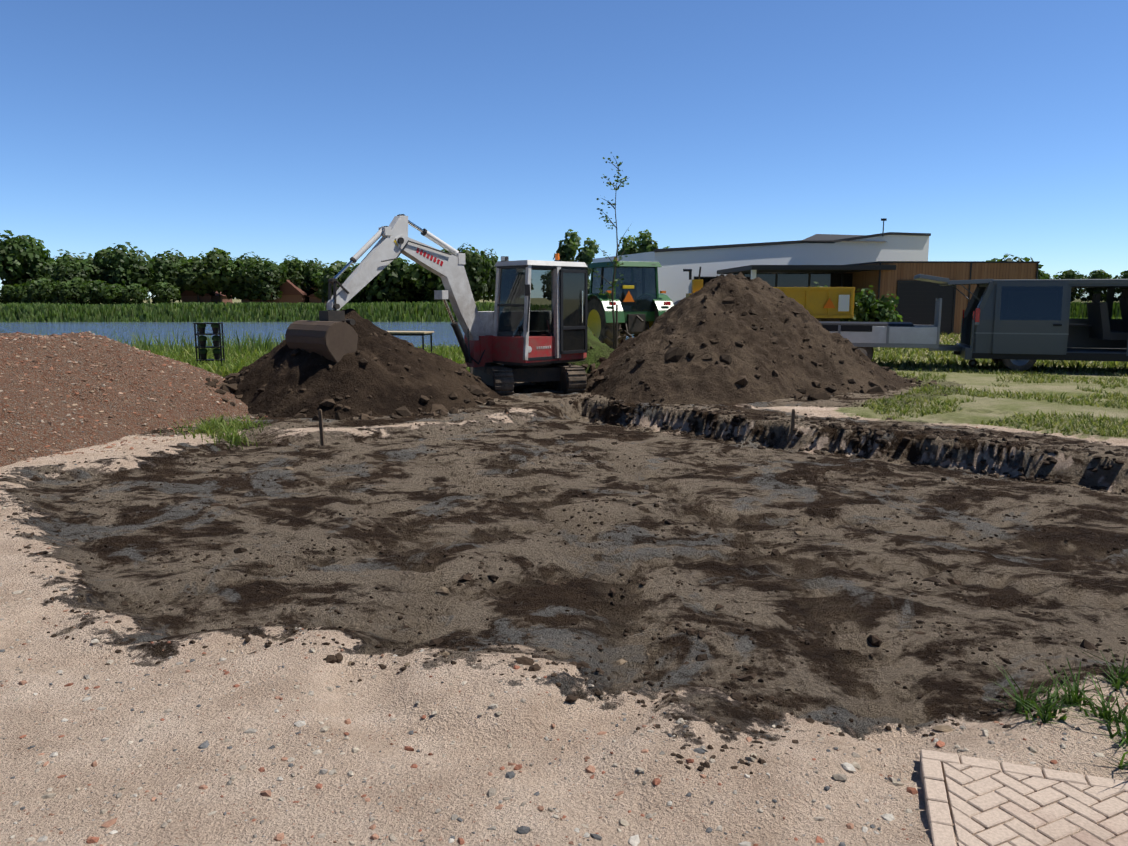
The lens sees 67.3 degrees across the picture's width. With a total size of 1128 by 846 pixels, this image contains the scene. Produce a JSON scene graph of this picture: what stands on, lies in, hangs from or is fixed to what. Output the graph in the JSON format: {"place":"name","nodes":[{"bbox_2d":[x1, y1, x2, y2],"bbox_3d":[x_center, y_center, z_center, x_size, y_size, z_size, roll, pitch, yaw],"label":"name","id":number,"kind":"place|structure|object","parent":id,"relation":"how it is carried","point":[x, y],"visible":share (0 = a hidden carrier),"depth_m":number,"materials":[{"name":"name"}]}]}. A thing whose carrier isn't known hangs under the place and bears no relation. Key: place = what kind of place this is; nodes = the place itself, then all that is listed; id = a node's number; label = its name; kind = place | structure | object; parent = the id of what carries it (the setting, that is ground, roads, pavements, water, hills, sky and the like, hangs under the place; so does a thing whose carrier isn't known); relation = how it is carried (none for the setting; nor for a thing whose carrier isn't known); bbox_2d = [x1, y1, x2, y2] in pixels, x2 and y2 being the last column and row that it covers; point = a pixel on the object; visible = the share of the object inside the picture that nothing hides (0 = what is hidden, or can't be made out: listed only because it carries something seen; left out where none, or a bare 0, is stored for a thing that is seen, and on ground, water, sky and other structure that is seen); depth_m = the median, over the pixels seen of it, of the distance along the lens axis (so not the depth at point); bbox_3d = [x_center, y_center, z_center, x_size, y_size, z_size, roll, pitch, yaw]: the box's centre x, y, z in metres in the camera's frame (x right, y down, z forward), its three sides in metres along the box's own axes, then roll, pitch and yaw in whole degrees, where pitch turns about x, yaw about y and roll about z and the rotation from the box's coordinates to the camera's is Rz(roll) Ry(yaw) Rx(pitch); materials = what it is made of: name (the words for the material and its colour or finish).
{"place":"outdoors","nodes":[
{"label":"outdoors","id":0,"kind":"place"},
{"bbox_2d":[0,322,633,347],"bbox_3d":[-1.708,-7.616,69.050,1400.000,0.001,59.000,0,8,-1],"label":"water","id":1,"kind":"structure","parent":0,"point":[444,333],"depth_m":69.28,"materials":[{"name":"blue liquid"}]},
{"bbox_2d":[0,298,1127,845],"bbox_3d":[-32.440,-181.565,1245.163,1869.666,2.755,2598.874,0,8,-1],"label":"ground","id":2,"kind":"structure","parent":0,"point":[1078,594],"depth_m":4.82,"materials":[{"name":"beige sand"}]},
{"bbox_2d":[0,285,20,304],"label":"bush","id":3,"kind":"object","parent":2,"relation":"on","point":[3,294],"visible":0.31,"depth_m":160.74,"materials":[{"name":"green plant"}]},
{"bbox_2d":[6,284,27,302],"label":"bush","id":4,"kind":"object","parent":2,"relation":"on","point":[19,293],"visible":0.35,"depth_m":159.94,"materials":[{"name":"green plant"}]},
{"bbox_2d":[9,280,41,302],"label":"bush","id":5,"kind":"object","parent":2,"relation":"on","point":[22,286],"visible":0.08,"depth_m":160.02,"materials":[{"name":"green plant"}]},
{"bbox_2d":[0,230,56,300],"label":"tree","id":6,"kind":"object","parent":2,"relation":"on","point":[24,258],"visible":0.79,"depth_m":167.03,"materials":[{"name":"green plant"}]},
{"bbox_2d":[27,277,55,303],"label":"bush","id":7,"kind":"object","parent":2,"relation":"on","point":[38,286],"visible":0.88,"depth_m":159.16,"materials":[{"name":"green plant"}]},
{"bbox_2d":[40,280,61,304],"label":"bush","id":8,"kind":"object","parent":2,"relation":"on","point":[54,299],"visible":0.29,"depth_m":159.78,"materials":[{"name":"green plant"}]},
{"bbox_2d":[49,249,83,274],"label":"tree","id":9,"kind":"object","parent":2,"relation":"on","point":[66,256],"visible":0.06,"depth_m":176.22,"materials":[{"name":"green plant"}]},
{"bbox_2d":[54,281,81,304],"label":"bush","id":10,"kind":"object","parent":2,"relation":"on","point":[65,291],"visible":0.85,"depth_m":158.59,"materials":[{"name":"green plant"}]},
{"bbox_2d":[47,257,99,282],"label":"tree","id":11,"kind":"object","parent":2,"relation":"on","point":[65,271],"visible":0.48,"depth_m":162.73,"materials":[{"name":"green plant"}]},
{"bbox_2d":[64,277,90,305],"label":"bush","id":12,"kind":"object","parent":2,"relation":"on","point":[78,282],"visible":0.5,"depth_m":160.51,"materials":[{"name":"green plant"}]},
{"bbox_2d":[70,252,93,270],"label":"tree","id":13,"kind":"object","parent":2,"relation":"on","point":[88,260],"visible":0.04,"depth_m":170.08,"materials":[{"name":"green plant"}]},
{"bbox_2d":[81,280,110,304],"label":"bush","id":14,"kind":"object","parent":2,"relation":"on","point":[93,298],"visible":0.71,"depth_m":159.87,"materials":[{"name":"green plant"}]},
{"bbox_2d":[90,247,113,283],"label":"tree","id":15,"kind":"object","parent":2,"relation":"on","point":[99,257],"visible":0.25,"depth_m":166.52,"materials":[{"name":"green plant"}]},
{"bbox_2d":[96,284,130,304],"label":"bush","id":16,"kind":"object","parent":2,"relation":"on","point":[113,293],"visible":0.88,"depth_m":159.23,"materials":[{"name":"green plant"}]},
{"bbox_2d":[0,333,248,466],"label":"rubble heap","id":17,"kind":"object","parent":2,"relation":"on","point":[12,435],"visible":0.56,"depth_m":11.10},
{"bbox_2d":[101,242,155,296],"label":"tree","id":18,"kind":"object","parent":2,"relation":"on","point":[128,268],"visible":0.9,"depth_m":164.35,"materials":[{"name":"green plant"}]},
{"bbox_2d":[121,283,149,304],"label":"bush","id":19,"kind":"object","parent":2,"relation":"on","point":[134,292],"visible":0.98,"depth_m":158.34,"materials":[{"name":"green plant"}]},
{"bbox_2d":[33,329,284,355],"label":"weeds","id":20,"kind":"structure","parent":2,"relation":"on","point":[142,345],"depth_m":25.25,"materials":[{"name":"green plant"}]},
{"bbox_2d":[149,281,180,304],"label":"bush","id":21,"kind":"object","parent":2,"relation":"on","point":[163,293],"visible":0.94,"depth_m":160.64,"materials":[{"name":"green plant"}]},
{"bbox_2d":[149,251,182,299],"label":"tree","id":22,"kind":"object","parent":2,"relation":"on","point":[162,269],"visible":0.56,"depth_m":169.07,"materials":[{"name":"green plant"}]},
{"bbox_2d":[157,248,187,303],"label":"tree","id":23,"kind":"object","parent":2,"relation":"on","point":[182,257],"visible":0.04,"depth_m":173.25,"materials":[{"name":"green plant"}]},
{"bbox_2d":[172,256,214,302],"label":"tree","id":24,"kind":"object","parent":2,"relation":"on","point":[186,280],"visible":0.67,"depth_m":164.29,"materials":[{"name":"green plant"}]},
{"bbox_2d":[193,322,224,365],"bbox_3d":[-8.237,-1.781,19.690,0.580,1.130,0.300,-1,9,-9],"label":"plant rack","id":25,"kind":"object","parent":2,"relation":"on","point":[216,339],"visible":0.98,"depth_m":19.61,"materials":[{"name":"black metal"}]},
{"bbox_2d":[193,247,235,302],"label":"tree","id":26,"kind":"object","parent":2,"relation":"on","point":[215,261],"visible":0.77,"depth_m":164.70,"materials":[{"name":"green plant"}]},
{"bbox_2d":[160,412,271,450],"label":"tufts","id":27,"kind":"object","parent":2,"relation":"on","point":[219,426],"visible":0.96,"depth_m":10.70,"materials":[{"name":"green plant"}]},
{"bbox_2d":[226,257,242,299],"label":"tree","id":28,"kind":"object","parent":2,"relation":"on","point":[229,297],"visible":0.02,"depth_m":171.48,"materials":[{"name":"green plant"}]},
{"bbox_2d":[222,251,264,299],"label":"tree","id":29,"kind":"object","parent":2,"relation":"on","point":[237,283],"visible":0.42,"depth_m":165.74,"materials":[{"name":"green plant"}]},
{"bbox_2d":[179,279,326,304],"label":"houses","id":30,"kind":"structure","parent":2,"relation":"on","point":[292,292],"depth_m":167.88,"materials":[{"name":"tile"}]},
{"bbox_2d":[235,258,288,302],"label":"tree","id":31,"kind":"object","parent":2,"relation":"on","point":[264,278],"visible":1,"depth_m":163.84,"materials":[{"name":"green plant"}]},
{"bbox_2d":[278,255,305,268],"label":"tree","id":32,"kind":"object","parent":2,"relation":"on","point":[287,260],"visible":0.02,"depth_m":199.63,"materials":[{"name":"green plant"}]},
{"bbox_2d":[279,257,305,289],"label":"tree","id":33,"kind":"object","parent":2,"relation":"on","point":[296,271],"visible":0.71,"depth_m":169.99,"materials":[{"name":"green plant"}]},
{"bbox_2d":[144,341,469,376],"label":"bank grass","id":34,"kind":"structure","parent":2,"relation":"on","point":[234,357],"depth_m":22.00,"materials":[{"name":"green plant"}]},
{"bbox_2d":[302,261,323,292],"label":"tree","id":35,"kind":"object","parent":2,"relation":"on","point":[307,284],"visible":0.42,"depth_m":170.75,"materials":[{"name":"green plant"}]},
{"bbox_2d":[304,258,326,272],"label":"tree","id":36,"kind":"object","parent":2,"relation":"on","point":[315,263],"visible":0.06,"depth_m":200.74,"materials":[{"name":"green plant"}]},
{"bbox_2d":[318,409,323,444],"bbox_3d":[-2.977,0.124,10.403,0.050,0.595,0.056,0,8,-1],"label":"stake","id":37,"kind":"object","parent":2,"relation":"on","point":[321,427],"visible":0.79,"depth_m":10.38,"materials":[{"name":"brown wood"}]},
{"bbox_2d":[311,263,331,298],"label":"tree","id":38,"kind":"object","parent":2,"relation":"on","point":[317,282],"visible":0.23,"depth_m":167.69,"materials":[{"name":"green plant"}]},
{"bbox_2d":[320,260,364,303],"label":"tree","id":39,"kind":"object","parent":2,"relation":"on","point":[333,271],"visible":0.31,"depth_m":143.62,"materials":[{"name":"green plant"}]},
{"bbox_2d":[340,264,381,303],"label":"tree","id":40,"kind":"object","parent":2,"relation":"on","point":[368,293],"visible":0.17,"depth_m":143.60,"materials":[{"name":"green plant"}]},
{"bbox_2d":[224,308,502,418],"bbox_3d":[-3.381,-0.917,13.552,5.265,1.820,4.140,0,8,-1],"label":"soil heap","id":41,"kind":"object","parent":2,"relation":"on","point":[384,385],"visible":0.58,"depth_m":12.72,"materials":[{"name":"brown soil"}]},
{"bbox_2d":[356,259,403,302],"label":"tree","id":42,"kind":"object","parent":2,"relation":"on","point":[372,286],"visible":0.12,"depth_m":144.82,"materials":[{"name":"green plant"}]},
{"bbox_2d":[369,257,419,302],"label":"tree","id":43,"kind":"object","parent":2,"relation":"on","point":[398,274],"visible":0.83,"depth_m":142.32,"materials":[{"name":"green plant"}]},
{"bbox_2d":[388,331,433,351],"bbox_3d":[-4.418,-2.141,23.353,1.500,0.760,0.800,2,9,10],"label":"table","id":44,"kind":"object","parent":2,"relation":"on","point":[410,333],"visible":0.46,"depth_m":22.94,"materials":[{"name":"beige metal"}]},
{"bbox_2d":[400,263,427,302],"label":"tree","id":45,"kind":"object","parent":2,"relation":"on","point":[419,296],"visible":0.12,"depth_m":146.19,"materials":[{"name":"green plant"}]},
{"bbox_2d":[410,271,436,303],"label":"tree","id":46,"kind":"object","parent":2,"relation":"on","point":[421,299],"depth_m":147.09,"materials":[{"name":"green plant"}]},
{"bbox_2d":[410,249,450,302],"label":"tree","id":47,"kind":"object","parent":2,"relation":"on","point":[433,281],"visible":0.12,"depth_m":142.10,"materials":[{"name":"green plant"}]},
{"bbox_2d":[285,214,587,395],"bbox_3d":[-1.869,-1.986,14.778,5.794,3.088,3.002,-8,12,-44],"label":"excavator","id":48,"kind":"object","parent":2,"relation":"on","point":[532,327],"visible":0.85,"depth_m":14.85,"materials":[{"name":"metal"}]},
{"bbox_2d":[457,243,492,300],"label":"tree","id":49,"kind":"object","parent":2,"relation":"on","point":[477,270],"visible":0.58,"depth_m":123.92,"materials":[{"name":"green plant"}]},
{"bbox_2d":[478,248,497,300],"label":"tree","id":50,"kind":"object","parent":2,"relation":"on","point":[490,281],"visible":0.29,"depth_m":128.95,"materials":[{"name":"green plant"}]},
{"bbox_2d":[0,301,1121,321],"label":"reeds","id":51,"kind":"object","parent":2,"relation":"on","point":[414,311],"visible":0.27,"depth_m":91.89,"materials":[{"name":"green plant"}]},
{"bbox_2d":[0,331,1127,845],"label":"stones","id":52,"kind":"object","parent":2,"relation":"on","point":[634,839],"visible":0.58,"depth_m":3.28,"materials":[{"name":"beige stone"}]},
{"bbox_2d":[0,364,1127,773],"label":"pit clods","id":53,"kind":"object","parent":2,"relation":"on","point":[734,694],"visible":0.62,"depth_m":5.64,"materials":[{"name":"brown soil"}]},
{"bbox_2d":[553,229,580,261],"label":"poplar tree","id":54,"kind":"object","parent":2,"relation":"on","point":[567,250],"visible":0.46,"depth_m":99.98,"materials":[{"name":"green plant"}]},
{"bbox_2d":[205,274,937,421],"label":"heap clods","id":55,"kind":"object","parent":2,"relation":"on","point":[673,354],"visible":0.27,"depth_m":14.20,"materials":[{"name":"brown soil"}]},
{"bbox_2d":[572,237,598,294],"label":"poplar tree","id":56,"kind":"object","parent":2,"relation":"on","point":[586,255],"visible":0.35,"depth_m":94.89,"materials":[{"name":"green plant"}]},
{"bbox_2d":[567,326,613,373],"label":"grass","id":57,"kind":"structure","parent":2,"relation":"on","point":[599,348],"depth_m":17.93,"materials":[{"name":"green plant"}]},
{"bbox_2d":[589,152,629,348],"bbox_3d":[1.334,-4.271,22.627,1.195,5.591,1.089,3,9,19],"label":"young tree","id":58,"kind":"object","parent":2,"relation":"on","point":[612,293],"visible":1,"depth_m":22.51,"materials":[{"name":"green plant"}]},
{"bbox_2d":[617,235,640,255],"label":"poplar tree","id":59,"kind":"object","parent":2,"relation":"on","point":[633,249],"visible":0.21,"depth_m":99.25,"materials":[{"name":"green plant"}]},
{"bbox_2d":[587,257,673,347],"bbox_3d":[1.581,-3.830,27.739,2.480,3.011,4.395,-4,9,-23],"label":"tractor","id":60,"kind":"object","parent":2,"relation":"on","point":[641,302],"visible":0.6,"depth_m":26.23,"materials":[{"name":"metal"}]},
{"bbox_2d":[635,229,657,252],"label":"poplar tree","id":61,"kind":"object","parent":2,"relation":"on","point":[644,244],"visible":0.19,"depth_m":97.32,"materials":[{"name":"green plant"}]},
{"bbox_2d":[586,272,872,420],"bbox_3d":[3.436,-1.736,17.256,7.860,2.659,8.880,0,8,-1],"label":"soil heap","id":62,"kind":"object","parent":2,"relation":"on","point":[710,382],"visible":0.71,"depth_m":15.12,"materials":[{"name":"brown soil"}]},
{"bbox_2d":[674,267,854,321],"bbox_3d":[6.712,-4.074,29.683,6.173,2.780,2.436,0,8,1],"label":"tipper trailer","id":63,"kind":"object","parent":2,"relation":"on","point":[827,303],"visible":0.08,"depth_m":28.46,"materials":[{"name":"metal"}]},
{"bbox_2d":[791,409,794,436],"bbox_3d":[3.052,0.050,11.299,0.048,0.475,0.061,0,8,-1],"label":"stake","id":64,"kind":"object","parent":2,"relation":"on","point":[792,420],"visible":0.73,"depth_m":11.28,"materials":[{"name":"brown wood"}]},
{"bbox_2d":[593,218,1039,341],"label":"building","id":65,"kind":"structure","parent":2,"relation":"on","point":[893,263],"depth_m":40.90,"materials":[{"name":"paint"}]},
{"bbox_2d":[840,318,848,321],"bbox_3d":[9.791,-3.662,30.622,1.270,1.999,1.187,3,9,19],"label":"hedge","id":66,"kind":"object","parent":2,"relation":"on","point":[844,319],"depth_m":30.22,"materials":[{"name":"green plant"}]},
{"bbox_2d":[805,360,914,395],"bbox_3d":[5.064,-1.188,17.057,4.880,1.329,5.600,0,8,-1],"label":"soil heap","id":67,"kind":"object","parent":2,"relation":"on","point":[878,375],"visible":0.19,"depth_m":15.64,"materials":[{"name":"brown soil"}]},
{"bbox_2d":[847,285,890,321],"bbox_3d":[10.812,-3.728,30.156,1.478,2.326,1.381,-8,11,-42],"label":"hedge","id":68,"kind":"object","parent":2,"relation":"on","point":[862,313],"visible":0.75,"depth_m":29.93,"materials":[{"name":"green plant"}]},
{"bbox_2d":[865,291,902,321],"bbox_3d":[11.491,-3.678,30.394,1.348,2.121,1.259,5,10,31],"label":"hedge","id":69,"kind":"object","parent":2,"relation":"on","point":[890,305],"visible":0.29,"depth_m":29.96,"materials":[{"name":"green plant"}]},
{"bbox_2d":[819,298,976,366],"bbox_3d":[8.282,-2.262,21.077,4.985,1.675,1.800,3,9,20],"label":"flat trailer","id":70,"kind":"object","parent":2,"relation":"on","point":[865,338],"visible":0.58,"depth_m":20.39,"materials":[{"name":"metal"}]},
{"bbox_2d":[856,350,1127,437],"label":"lawn grass","id":71,"kind":"structure","parent":2,"relation":"on","point":[1022,418],"depth_m":14.15,"materials":[{"name":"green plant"}]},
{"bbox_2d":[986,254,1048,278],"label":"tree","id":72,"kind":"object","parent":2,"relation":"on","point":[1045,275],"depth_m":74.88,"materials":[{"name":"green plant"}]},
{"bbox_2d":[914,274,1127,371],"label":"van","id":73,"kind":"object","parent":2,"relation":"on","point":[1020,324],"visible":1,"depth_m":19.28,"materials":[{"name":"grey paint"}]},
{"bbox_2d":[920,749,1127,845],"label":"brick paving","id":74,"kind":"structure","parent":2,"relation":"on","point":[1019,782],"depth_m":2.84,"materials":[{"name":"beige brick"}]},
{"bbox_2d":[1038,269,1050,278],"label":"tree","id":75,"kind":"object","parent":2,"relation":"on","point":[1043,272],"visible":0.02,"depth_m":296.10,"materials":[{"name":"green plant"}]},
{"bbox_2d":[987,642,1127,769],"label":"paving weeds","id":76,"kind":"object","parent":2,"relation":"on","point":[1069,698],"depth_m":3.51,"materials":[{"name":"green plant"}]},
{"bbox_2d":[1049,269,1084,278],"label":"tree","id":77,"kind":"object","parent":2,"relation":"on","point":[1070,274],"visible":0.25,"depth_m":298.25,"materials":[{"name":"green plant"}]},
{"bbox_2d":[1084,269,1111,278],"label":"tree","id":78,"kind":"object","parent":2,"relation":"on","point":[1099,274],"visible":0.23,"depth_m":298.66,"materials":[{"name":"green plant"}]},
{"bbox_2d":[1112,270,1127,278],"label":"tree","id":79,"kind":"object","parent":2,"relation":"on","point":[1124,274],"visible":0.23,"depth_m":300.83,"materials":[{"name":"green plant"}]},
{"bbox_2d":[0,0,1127,297],"label":"sky","id":80,"kind":"structure","parent":0,"point":[275,130],"materials":[{"name":"blue"}]},
{"bbox_2d":[611,332,1127,368],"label":"grass","id":81,"kind":"structure","parent":0,"point":[950,360],"depth_m":21.91,"materials":[{"name":"green plant"}]}
]}

